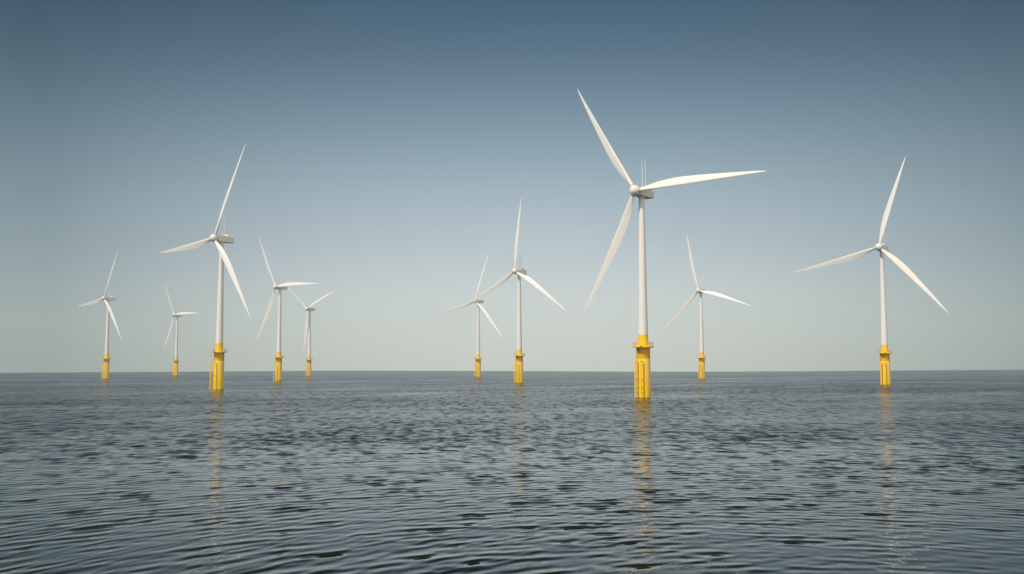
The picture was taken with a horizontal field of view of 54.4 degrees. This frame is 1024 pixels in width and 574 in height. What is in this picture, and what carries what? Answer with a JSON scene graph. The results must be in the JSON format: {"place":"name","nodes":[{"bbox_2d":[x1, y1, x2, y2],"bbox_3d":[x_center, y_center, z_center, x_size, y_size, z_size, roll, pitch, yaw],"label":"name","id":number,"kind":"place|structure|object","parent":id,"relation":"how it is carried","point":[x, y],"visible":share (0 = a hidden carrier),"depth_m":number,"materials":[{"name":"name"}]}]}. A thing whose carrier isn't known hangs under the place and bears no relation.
{"place":"outdoors","nodes":[
{"label":"outdoors","id":0,"kind":"place"},
{"bbox_2d":[0,370,1023,573],"bbox_3d":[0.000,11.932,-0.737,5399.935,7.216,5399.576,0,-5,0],"label":"sea","id":1,"kind":"structure","parent":0,"point":[582,472],"depth_m":113.45,"materials":[{"name":"black liquid"}]},
{"bbox_2d":[80,251,120,378],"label":"wind turbine","id":2,"kind":"object","parent":1,"relation":"in","point":[105,374],"visible":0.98,"depth_m":994.06,"materials":[{"name":"paint"}]},
{"bbox_2d":[163,285,194,375],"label":"wind turbine","id":3,"kind":"object","parent":1,"relation":"in","point":[176,360],"visible":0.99,"depth_m":1321.10,"materials":[{"name":"paint"}]},
{"bbox_2d":[160,146,250,389],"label":"wind turbine","id":4,"kind":"object","parent":1,"relation":"in","point":[218,371],"visible":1,"depth_m":526.12,"materials":[{"name":"paint"}]},
{"bbox_2d":[257,239,318,380],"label":"wind turbine","id":5,"kind":"object","parent":1,"relation":"in","point":[278,364],"visible":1,"depth_m":851.29,"materials":[{"name":"paint"}]},
{"bbox_2d":[288,287,334,375],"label":"wind turbine","id":6,"kind":"object","parent":1,"relation":"in","point":[309,358],"visible":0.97,"depth_m":1182.74,"materials":[{"name":"paint"}]},
{"bbox_2d":[440,253,501,376],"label":"wind turbine","id":7,"kind":"object","parent":1,"relation":"in","point":[478,359],"visible":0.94,"depth_m":1038.57,"materials":[{"name":"paint"}]},
{"bbox_2d":[466,197,565,382],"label":"wind turbine","id":8,"kind":"object","parent":1,"relation":"in","point":[518,363],"visible":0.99,"depth_m":711.87,"materials":[{"name":"paint"}]},
{"bbox_2d":[577,89,764,397],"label":"wind turbine","id":9,"kind":"object","parent":1,"relation":"in","point":[642,372],"visible":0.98,"depth_m":384.93,"materials":[{"name":"white paint"}]},
{"bbox_2d":[662,237,750,377],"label":"wind turbine","id":10,"kind":"object","parent":1,"relation":"in","point":[701,367],"visible":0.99,"depth_m":895.02,"materials":[{"name":"paint"}]},
{"bbox_2d":[796,157,948,383],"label":"wind turbine","id":11,"kind":"object","parent":1,"relation":"in","point":[884,353],"visible":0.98,"depth_m":566.55,"materials":[{"name":"paint"}]},
{"bbox_2d":[0,0,1023,372],"label":"sky","id":12,"kind":"structure","parent":0,"point":[392,147],"materials":[{"name":"blue"}]}
]}

